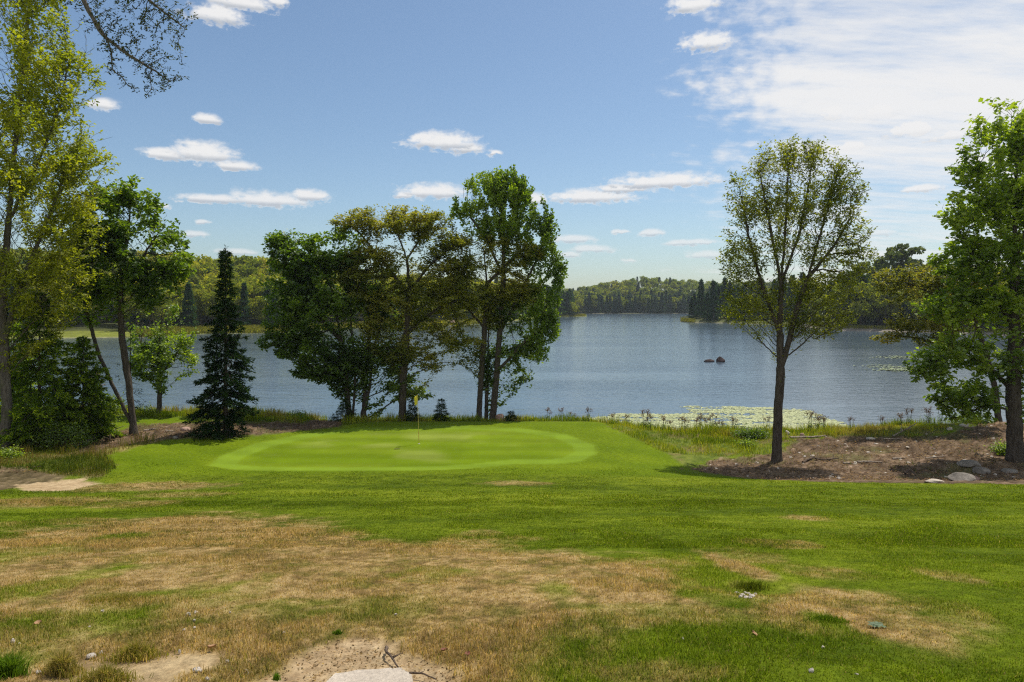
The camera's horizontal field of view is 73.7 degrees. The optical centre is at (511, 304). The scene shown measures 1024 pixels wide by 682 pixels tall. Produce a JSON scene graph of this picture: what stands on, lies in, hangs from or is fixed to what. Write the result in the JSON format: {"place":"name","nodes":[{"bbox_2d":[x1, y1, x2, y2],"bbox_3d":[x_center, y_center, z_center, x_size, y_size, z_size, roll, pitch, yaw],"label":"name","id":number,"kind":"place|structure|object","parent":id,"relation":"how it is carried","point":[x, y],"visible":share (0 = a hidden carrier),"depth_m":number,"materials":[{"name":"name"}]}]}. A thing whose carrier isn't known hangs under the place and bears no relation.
{"place":"outdoors","nodes":[
{"label":"outdoors","id":0,"kind":"place"},
{"bbox_2d":[9,304,527,338],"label":"hill","id":1,"kind":"structure","parent":0,"point":[107,328],"depth_m":191.86,"materials":[{"name":"green plant"}]},
{"bbox_2d":[126,301,145,328],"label":"shore conifer","id":2,"kind":"object","parent":1,"relation":"on","point":[133,316],"visible":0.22,"depth_m":184.37,"materials":[{"name":"green plant"}]},
{"bbox_2d":[124,291,149,325],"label":"shore broadleaf","id":3,"kind":"object","parent":1,"relation":"on","point":[137,310],"visible":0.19,"depth_m":180.93,"materials":[{"name":"green plant"}]},
{"bbox_2d":[145,299,173,321],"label":"shore broadleaf","id":4,"kind":"object","parent":1,"relation":"on","point":[154,312],"visible":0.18,"depth_m":184.66,"materials":[{"name":"green plant"}]},
{"bbox_2d":[149,287,181,326],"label":"shore broadleaf","id":5,"kind":"object","parent":1,"relation":"on","point":[171,295],"visible":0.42,"depth_m":180.47,"materials":[{"name":"green plant"}]},
{"bbox_2d":[172,296,194,319],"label":"shore broadleaf","id":6,"kind":"object","parent":1,"relation":"on","point":[178,300],"visible":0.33,"depth_m":194.90,"materials":[{"name":"green plant"}]},
{"bbox_2d":[178,281,198,327],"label":"shore conifer","id":7,"kind":"object","parent":1,"relation":"on","point":[188,294],"visible":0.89,"depth_m":190.97,"materials":[{"name":"green plant"}]},
{"bbox_2d":[187,274,205,321],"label":"shore pine","id":8,"kind":"object","parent":1,"relation":"on","point":[193,278],"visible":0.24,"depth_m":209.87,"materials":[{"name":"green plant"}]},
{"bbox_2d":[191,289,210,324],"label":"shore broadleaf","id":9,"kind":"object","parent":1,"relation":"on","point":[202,303],"visible":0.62,"depth_m":201.82,"materials":[{"name":"green plant"}]},
{"bbox_2d":[201,292,223,319],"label":"shore broadleaf","id":10,"kind":"object","parent":1,"relation":"on","point":[209,297],"visible":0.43,"depth_m":198.72,"materials":[{"name":"green plant"}]},
{"bbox_2d":[220,288,247,323],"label":"shore broadleaf","id":11,"kind":"object","parent":1,"relation":"on","point":[237,299],"visible":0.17,"depth_m":201.40,"materials":[{"name":"green plant"}]},
{"bbox_2d":[230,281,254,321],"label":"shore broadleaf","id":12,"kind":"object","parent":1,"relation":"on","point":[248,287],"visible":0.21,"depth_m":207.65,"materials":[{"name":"green plant"}]},
{"bbox_2d":[236,282,252,325],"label":"shore conifer","id":13,"kind":"object","parent":1,"relation":"on","point":[244,292],"visible":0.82,"depth_m":200.92,"materials":[{"name":"green plant"}]},
{"bbox_2d":[248,296,267,324],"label":"shore broadleaf","id":14,"kind":"object","parent":1,"relation":"on","point":[259,305],"visible":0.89,"depth_m":203.64,"materials":[{"name":"green plant"}]},
{"bbox_2d":[255,285,273,310],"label":"shore broadleaf","id":15,"kind":"object","parent":1,"relation":"on","point":[260,292],"visible":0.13,"depth_m":213.97,"materials":[{"name":"green plant"}]},
{"bbox_2d":[255,285,276,324],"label":"shore conifer","id":16,"kind":"object","parent":1,"relation":"on","point":[265,292],"visible":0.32,"depth_m":208.70,"materials":[{"name":"green plant"}]},
{"bbox_2d":[1,247,553,325],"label":"forest","id":17,"kind":"object","parent":1,"relation":"on","point":[247,270],"visible":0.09,"depth_m":248.35,"materials":[{"name":"green plant"}]},
{"bbox_2d":[0,414,1023,681],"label":"ground","id":18,"kind":"structure","parent":0,"point":[442,450],"depth_m":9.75,"materials":[{"name":"green plant"}]},
{"bbox_2d":[0,444,30,459],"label":"edge weed","id":19,"kind":"object","parent":18,"relation":"on","point":[4,452],"visible":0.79,"depth_m":28.54,"materials":[{"name":"green plant"}]},
{"bbox_2d":[0,647,34,680],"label":"grass tuft","id":20,"kind":"object","parent":18,"relation":"on","point":[10,666],"visible":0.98,"depth_m":3.21,"materials":[{"name":"green plant"}]},
{"bbox_2d":[0,317,46,423],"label":"hemlock","id":21,"kind":"object","parent":18,"relation":"on","point":[14,326],"visible":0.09,"depth_m":34.91,"materials":[{"name":"green plant"}]},
{"bbox_2d":[0,290,90,450],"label":"bushy hemlock","id":22,"kind":"object","parent":18,"relation":"on","point":[27,421],"visible":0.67,"depth_m":31.08,"materials":[{"name":"green plant"}]},
{"bbox_2d":[10,416,103,448],"bbox_3d":[-21.236,5.796,31.047,4.917,1.603,2.858,0,0,0],"label":"shadow shrub","id":23,"kind":"object","parent":18,"relation":"on","point":[60,435],"visible":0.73,"depth_m":30.70,"materials":[{"name":"green plant"}]},
{"bbox_2d":[0,0,121,449],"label":"edge tree","id":24,"kind":"object","parent":18,"relation":"on","point":[69,164],"visible":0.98,"depth_m":29.88,"materials":[{"name":"green plant"}]},
{"bbox_2d":[37,646,91,678],"bbox_3d":[-2.140,1.700,3.255,0.276,0.155,0.190,0,0,0],"label":"grass tuft","id":25,"kind":"object","parent":18,"relation":"on","point":[62,664],"visible":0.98,"depth_m":3.24,"materials":[{"name":"plant"}]},
{"bbox_2d":[0,431,161,475],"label":"rough grass","id":26,"kind":"structure","parent":18,"relation":"on","point":[85,456],"depth_m":27.56,"materials":[{"name":"green plant"}]},
{"bbox_2d":[47,336,128,441],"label":"bushy hemlock","id":27,"kind":"object","parent":18,"relation":"on","point":[92,390],"visible":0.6,"depth_m":32.76,"materials":[{"name":"green plant"}]},
{"bbox_2d":[55,661,153,681],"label":"grass tuft","id":28,"kind":"object","parent":18,"relation":"on","point":[105,673],"visible":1,"depth_m":3.14,"materials":[{"name":"plant"}]},
{"bbox_2d":[86,389,126,429],"bbox_3d":[-20.738,5.424,34.527,2.535,2.290,2.318,0,0,17],"label":"leafy shrub","id":29,"kind":"object","parent":18,"relation":"on","point":[114,406],"visible":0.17,"depth_m":34.49,"materials":[{"name":"green plant"}]},
{"bbox_2d":[36,592,191,608],"bbox_3d":[-2.742,2.043,4.692,0.891,0.147,0.564,0,0,0],"label":"grass tuft","id":30,"kind":"object","parent":18,"relation":"on","point":[109,598],"visible":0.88,"depth_m":4.69,"materials":[{"name":"beige plant"}]},
{"bbox_2d":[41,0,198,97],"bbox_3d":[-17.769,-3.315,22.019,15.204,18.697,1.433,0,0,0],"label":"overhanging tree","id":31,"kind":"object","parent":18,"relation":"on","point":[99,27],"visible":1,"depth_m":21.98,"materials":[{"name":"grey plant"}]},
{"bbox_2d":[54,174,197,435],"bbox_3d":[-19.042,0.120,33.877,6.573,13.066,4.497,0,0,0],"label":"twin stem maple","id":32,"kind":"object","parent":18,"relation":"on","point":[164,272],"visible":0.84,"depth_m":33.54,"materials":[{"name":"green plant"}]},
{"bbox_2d":[85,638,177,666],"bbox_3d":[-1.907,1.758,3.469,0.438,0.119,0.252,0,0,0],"label":"grass tuft","id":33,"kind":"object","parent":18,"relation":"on","point":[132,652],"visible":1,"depth_m":3.44,"materials":[{"name":"plant"}]},
{"bbox_2d":[115,329,147,418],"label":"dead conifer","id":34,"kind":"object","parent":18,"relation":"on","point":[132,378],"visible":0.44,"depth_m":39.48,"materials":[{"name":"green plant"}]},
{"bbox_2d":[122,304,199,414],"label":"young shore tree","id":35,"kind":"object","parent":18,"relation":"on","point":[162,358],"visible":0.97,"depth_m":39.82,"materials":[{"name":"green plant"}]},
{"bbox_2d":[181,244,261,441],"bbox_3d":[-14.707,2.039,34.468,3.762,10.206,4.034,0,0,0],"label":"spruce","id":36,"kind":"object","parent":18,"relation":"on","point":[222,394],"visible":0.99,"depth_m":34.26,"materials":[{"name":"green plant"}]},
{"bbox_2d":[254,223,370,417],"bbox_3d":[-12.119,1.204,42.377,7.439,12.537,4.861,0,0,0],"label":"broadleaf tree","id":37,"kind":"object","parent":18,"relation":"on","point":[301,270],"visible":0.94,"depth_m":41.57,"materials":[{"name":"green plant"}]},
{"bbox_2d":[328,398,357,421],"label":"young conifer","id":38,"kind":"object","parent":18,"relation":"on","point":[342,407],"visible":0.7,"depth_m":41.09,"materials":[{"name":"green plant"}]},
{"bbox_2d":[264,636,461,681],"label":"sand crumbs","id":39,"kind":"object","parent":18,"relation":"on","point":[348,660],"visible":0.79,"depth_m":3.43,"materials":[{"name":"beige sand"}]},
{"bbox_2d":[326,668,412,681],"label":"stone slab","id":40,"kind":"structure","parent":18,"relation":"on","point":[385,675],"depth_m":3.11,"materials":[{"name":"beige stone"}]},
{"bbox_2d":[327,245,434,419],"bbox_3d":[-8.120,1.744,42.535,6.920,11.536,4.649,0,0,0],"label":"forked tree","id":41,"kind":"object","parent":18,"relation":"on","point":[365,375],"visible":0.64,"depth_m":42.09,"materials":[{"name":"green plant"}]},
{"bbox_2d":[384,645,400,667],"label":"twig","id":42,"kind":"object","parent":18,"relation":"on","point":[388,653],"visible":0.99,"depth_m":3.44,"materials":[{"name":"brown wood"}]},
{"bbox_2d":[325,203,492,420],"bbox_3d":[-6.253,0.589,41.779,10.316,13.498,3.816,0,0,0],"label":"oak","id":43,"kind":"object","parent":18,"relation":"on","point":[446,291],"visible":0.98,"depth_m":41.50,"materials":[{"name":"green plant"}]},
{"bbox_2d":[405,399,420,420],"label":"young conifer","id":44,"kind":"object","parent":18,"relation":"on","point":[410,410],"visible":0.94,"depth_m":41.22,"materials":[{"name":"green plant"}]},
{"bbox_2d":[432,398,449,420],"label":"young conifer","id":45,"kind":"object","parent":18,"relation":"on","point":[440,411],"visible":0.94,"depth_m":41.28,"materials":[{"name":"green plant"}]},
{"bbox_2d":[424,232,546,418],"bbox_3d":[-1.737,1.540,43.288,7.884,12.224,3.000,0,0,0],"label":"oak","id":46,"kind":"object","parent":18,"relation":"on","point":[511,290],"visible":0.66,"depth_m":43.02,"materials":[{"name":"green plant"}]},
{"bbox_2d":[459,290,536,419],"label":"slender tree","id":47,"kind":"object","parent":18,"relation":"on","point":[490,355],"visible":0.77,"depth_m":43.47,"materials":[{"name":"green plant"}]},
{"bbox_2d":[42,403,961,437],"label":"shore grass","id":48,"kind":"structure","parent":18,"relation":"on","point":[272,414],"depth_m":40.09,"materials":[{"name":"green plant"}]},
{"bbox_2d":[447,164,568,419],"bbox_3d":[-0.252,-0.625,43.369,7.834,16.585,2.980,0,0,0],"label":"tall maple","id":49,"kind":"object","parent":18,"relation":"on","point":[499,192],"visible":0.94,"depth_m":43.09,"materials":[{"name":"green plant"}]},
{"bbox_2d":[502,411,516,420],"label":"young conifer","id":50,"kind":"object","parent":18,"relation":"on","point":[511,413],"visible":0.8,"depth_m":41.45,"materials":[{"name":"green plant"}]},
{"bbox_2d":[1,419,1023,480],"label":"wood chips","id":51,"kind":"object","parent":18,"relation":"on","point":[848,479],"visible":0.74,"depth_m":31.75,"materials":[{"name":"brown wood"}]},
{"bbox_2d":[75,421,1015,479],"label":"weeds","id":52,"kind":"object","parent":18,"relation":"on","point":[849,437],"visible":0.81,"depth_m":32.85,"materials":[{"name":"green plant"}]},
{"bbox_2d":[735,437,757,447],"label":"weed clump","id":53,"kind":"object","parent":18,"relation":"on","point":[747,442],"visible":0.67,"depth_m":35.17,"materials":[{"name":"green plant"}]},
{"bbox_2d":[722,579,770,592],"bbox_3d":[1.885,2.229,5.453,0.360,0.085,0.277,0,0,33],"label":"grass tuft","id":54,"kind":"object","parent":18,"relation":"on","point":[746,586],"visible":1,"depth_m":5.43,"materials":[{"name":"green plant"}]},
{"bbox_2d":[729,423,771,438],"bbox_3d":[13.274,6.978,37.482,2.827,0.904,1.499,0,0,0],"label":"shrub","id":55,"kind":"object","parent":18,"relation":"on","point":[747,433],"visible":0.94,"depth_m":37.38,"materials":[{"name":"green plant"}]},
{"bbox_2d":[712,134,878,461],"bbox_3d":[13.453,-0.284,32.473,7.746,15.629,4.550,0,0,0],"label":"lone tree","id":56,"kind":"object","parent":18,"relation":"on","point":[787,157],"visible":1,"depth_m":32.07,"materials":[{"name":"green plant"}]},
{"bbox_2d":[801,612,857,625],"bbox_3d":[1.899,1.907,4.126,0.343,0.072,0.216,0,0,17],"label":"grass tuft","id":57,"kind":"object","parent":18,"relation":"on","point":[828,618],"visible":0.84,"depth_m":4.11,"materials":[{"name":"green plant"}]},
{"bbox_2d":[869,261,1023,421],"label":"rusty oak","id":58,"kind":"object","parent":18,"relation":"on","point":[934,281],"visible":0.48,"depth_m":39.37,"materials":[{"name":"green plant"}]},
{"bbox_2d":[947,472,975,480],"bbox_3d":[16.807,6.492,25.436,0.968,0.394,0.699,0,0,-23],"label":"boulder","id":59,"kind":"object","parent":18,"relation":"on","point":[957,476],"visible":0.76,"depth_m":25.36,"materials":[{"name":"grey stone"}]},
{"bbox_2d":[900,97,1023,462],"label":"edge maple","id":60,"kind":"object","parent":18,"relation":"on","point":[994,208],"visible":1,"depth_m":31.48,"materials":[{"name":"green plant"}]},
{"bbox_2d":[956,460,980,467],"bbox_3d":[20.762,7.254,31.003,1.111,0.347,0.810,0,2,-12],"label":"boulder","id":61,"kind":"object","parent":18,"relation":"on","point":[968,463],"visible":0.89,"depth_m":30.81,"materials":[{"name":"grey stone"}]},
{"bbox_2d":[948,409,991,422],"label":"bank shrub","id":62,"kind":"object","parent":18,"relation":"on","point":[965,418],"visible":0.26,"depth_m":38.84,"materials":[{"name":"green plant"}]},
{"bbox_2d":[972,467,990,474],"bbox_3d":[20.520,7.290,29.844,0.673,0.394,0.472,0,0,33],"label":"boulder","id":63,"kind":"object","parent":18,"relation":"on","point":[981,470],"visible":0.91,"depth_m":29.71,"materials":[{"name":"grey stone"}]},
{"bbox_2d":[983,437,1005,455],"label":"shrub","id":64,"kind":"object","parent":18,"relation":"on","point":[1002,449],"visible":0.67,"depth_m":32.99,"materials":[{"name":"green plant"}]},
{"bbox_2d":[0,314,1023,427],"bbox_3d":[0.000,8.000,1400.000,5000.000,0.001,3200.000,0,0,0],"label":"lake","id":65,"kind":"structure","parent":0,"point":[603,364],"depth_m":75.68,"materials":[{"name":"blue liquid"}]},
{"bbox_2d":[589,405,848,429],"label":"floating leaves","id":66,"kind":"object","parent":65,"relation":"on","point":[787,414],"visible":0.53,"depth_m":48.18,"materials":[{"name":"green plant"}]},
{"bbox_2d":[853,355,954,371],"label":"lily pads","id":67,"kind":"object","parent":65,"relation":"on","point":[895,368],"visible":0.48,"depth_m":86.45,"materials":[{"name":"green plant"}]},
{"bbox_2d":[0,0,1023,291],"label":"sky","id":68,"kind":"structure","parent":0,"point":[630,119],"materials":[{"name":"blue"}]},
{"bbox_2d":[135,313,1008,336],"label":"marsh grass","id":69,"kind":"structure","parent":0,"point":[251,328],"depth_m":192.31,"materials":[{"name":"green plant"}]},
{"bbox_2d":[574,288,709,313],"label":"hill","id":70,"kind":"structure","parent":0,"point":[638,312],"depth_m":583.46,"materials":[{"name":"green plant"}]},
{"bbox_2d":[585,292,592,312],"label":"distant conifer","id":71,"kind":"object","parent":70,"relation":"on","point":[589,296],"visible":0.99,"depth_m":581.79,"materials":[{"name":"green plant"}]},
{"bbox_2d":[651,294,658,312],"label":"distant conifer","id":72,"kind":"object","parent":70,"relation":"on","point":[654,304],"visible":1,"depth_m":583.67,"materials":[{"name":"green plant"}]},
{"bbox_2d":[659,292,665,313],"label":"distant conifer","id":73,"kind":"object","parent":70,"relation":"on","point":[661,303],"visible":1,"depth_m":584.84,"materials":[{"name":"green plant"}]},
{"bbox_2d":[666,294,673,312],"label":"distant conifer","id":74,"kind":"object","parent":70,"relation":"on","point":[671,301],"visible":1,"depth_m":585.36,"materials":[{"name":"green plant"}]},
{"bbox_2d":[680,294,687,312],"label":"distant conifer","id":75,"kind":"object","parent":70,"relation":"on","point":[683,301],"visible":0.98,"depth_m":586.06,"materials":[{"name":"green plant"}]},
{"bbox_2d":[561,275,826,311],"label":"forest","id":76,"kind":"object","parent":70,"relation":"on","point":[613,288],"visible":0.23,"depth_m":675.86,"materials":[{"name":"green plant"}]},
{"bbox_2d":[680,312,798,324],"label":"peninsula","id":77,"kind":"object","parent":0,"point":[699,320],"visible":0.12,"depth_m":293.18},
{"bbox_2d":[687,297,695,318],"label":"peninsula conifer","id":78,"kind":"object","parent":77,"relation":"on","point":[691,306],"visible":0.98,"depth_m":313.46,"materials":[{"name":"green plant"}]},
{"bbox_2d":[693,279,706,317],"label":"peninsula conifer","id":79,"kind":"object","parent":77,"relation":"on","point":[701,290],"visible":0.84,"depth_m":316.06,"materials":[{"name":"green plant"}]},
{"bbox_2d":[701,292,714,319],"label":"peninsula conifer","id":80,"kind":"object","parent":77,"relation":"on","point":[707,294],"visible":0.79,"depth_m":298.73,"materials":[{"name":"green plant"}]},
{"bbox_2d":[703,280,721,322],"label":"peninsula conifer","id":81,"kind":"object","parent":77,"relation":"on","point":[714,296],"visible":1,"depth_m":294.37,"materials":[{"name":"green plant"}]},
{"bbox_2d":[714,285,724,319],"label":"peninsula conifer","id":82,"kind":"object","parent":77,"relation":"on","point":[718,291],"visible":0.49,"depth_m":302.23,"materials":[{"name":"green plant"}]},
{"bbox_2d":[728,285,738,320],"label":"peninsula conifer","id":83,"kind":"object","parent":77,"relation":"on","point":[734,295],"visible":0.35,"depth_m":291.83,"materials":[{"name":"green plant"}]},
{"bbox_2d":[763,280,787,321],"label":"peninsula conifer","id":84,"kind":"object","parent":77,"relation":"on","point":[775,303],"visible":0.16,"depth_m":273.98,"materials":[{"name":"green plant"}]},
{"bbox_2d":[776,285,791,320],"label":"peninsula conifer","id":85,"kind":"object","parent":77,"relation":"on","point":[786,308],"visible":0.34,"depth_m":275.14,"materials":[{"name":"green plant"}]},
{"bbox_2d":[787,274,801,313],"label":"peninsula conifer","id":86,"kind":"object","parent":77,"relation":"on","point":[789,292],"visible":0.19,"depth_m":280.29,"materials":[{"name":"green plant"}]},
{"bbox_2d":[604,419,952,456],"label":"rough grass","id":87,"kind":"structure","parent":0,"point":[699,442],"depth_m":36.65,"materials":[{"name":"green plant"}]},
{"bbox_2d":[803,313,1023,335],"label":"bank","id":88,"kind":"structure","parent":0,"point":[883,330],"depth_m":202.55,"materials":[{"name":"green plant"}]},
{"bbox_2d":[816,296,837,322],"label":"tree","id":89,"kind":"object","parent":88,"relation":"on","point":[820,302],"visible":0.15,"depth_m":225.59,"materials":[{"name":"green plant"}]},
{"bbox_2d":[824,283,862,322],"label":"tree","id":90,"kind":"object","parent":88,"relation":"on","point":[836,291],"visible":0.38,"depth_m":216.26,"materials":[{"name":"green plant"}]},
{"bbox_2d":[839,269,860,324],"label":"tall pine","id":91,"kind":"object","parent":88,"relation":"on","point":[855,299],"visible":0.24,"depth_m":213.69,"materials":[{"name":"green plant"}]},
{"bbox_2d":[847,261,872,317],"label":"tall pine","id":92,"kind":"object","parent":88,"relation":"on","point":[863,262],"visible":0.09,"depth_m":216.46,"materials":[{"name":"green plant"}]},
{"bbox_2d":[848,282,876,325],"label":"tree","id":93,"kind":"object","parent":88,"relation":"on","point":[859,307],"visible":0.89,"depth_m":206.85,"materials":[{"name":"green plant"}]},
{"bbox_2d":[851,274,875,325],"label":"bank conifer","id":94,"kind":"object","parent":88,"relation":"on","point":[869,321],"visible":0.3,"depth_m":211.93,"materials":[{"name":"green plant"}]},
{"bbox_2d":[864,294,898,325],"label":"tree","id":95,"kind":"object","parent":88,"relation":"on","point":[880,313],"visible":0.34,"depth_m":209.01,"materials":[{"name":"green plant"}]},
{"bbox_2d":[869,285,903,324],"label":"tree","id":96,"kind":"object","parent":88,"relation":"on","point":[879,303],"visible":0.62,"depth_m":204.68,"materials":[{"name":"green plant"}]},
{"bbox_2d":[868,251,907,324],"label":"tall pine","id":97,"kind":"object","parent":88,"relation":"on","point":[882,263],"visible":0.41,"depth_m":212.68,"materials":[{"name":"green plant"}]},
{"bbox_2d":[880,284,909,320],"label":"tree","id":98,"kind":"object","parent":88,"relation":"on","point":[895,297],"visible":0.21,"depth_m":205.52,"materials":[{"name":"green plant"}]},
{"bbox_2d":[886,243,909,316],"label":"tall pine","id":99,"kind":"object","parent":88,"relation":"on","point":[901,248],"visible":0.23,"depth_m":215.06,"materials":[{"name":"green plant"}]},
{"bbox_2d":[891,246,925,318],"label":"tall pine","id":100,"kind":"object","parent":88,"relation":"on","point":[911,251],"visible":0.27,"depth_m":214.83,"materials":[{"name":"green plant"}]},
{"bbox_2d":[895,276,928,324],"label":"bank conifer","id":101,"kind":"object","parent":88,"relation":"on","point":[907,313],"visible":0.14,"depth_m":202.85,"materials":[{"name":"green plant"}]},
{"bbox_2d":[903,259,930,283],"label":"tall pine","id":102,"kind":"object","parent":88,"relation":"on","point":[919,262],"visible":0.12,"depth_m":210.48,"materials":[{"name":"green plant"}]},
{"bbox_2d":[902,290,932,318],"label":"tree","id":103,"kind":"object","parent":88,"relation":"on","point":[909,305],"visible":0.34,"depth_m":198.43,"materials":[{"name":"green plant"}]},
{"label":"headland","id":104,"kind":"structure","parent":0,"visible":0},
{"bbox_2d":[554,290,566,316],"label":"headland conifer","id":105,"kind":"object","parent":104,"relation":"on","point":[562,307],"visible":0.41,"depth_m":434.15,"materials":[{"name":"green plant"}]},
{"bbox_2d":[563,291,572,316],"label":"headland conifer","id":106,"kind":"object","parent":104,"relation":"on","point":[567,298],"visible":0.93,"depth_m":439.73,"materials":[{"name":"green plant"}]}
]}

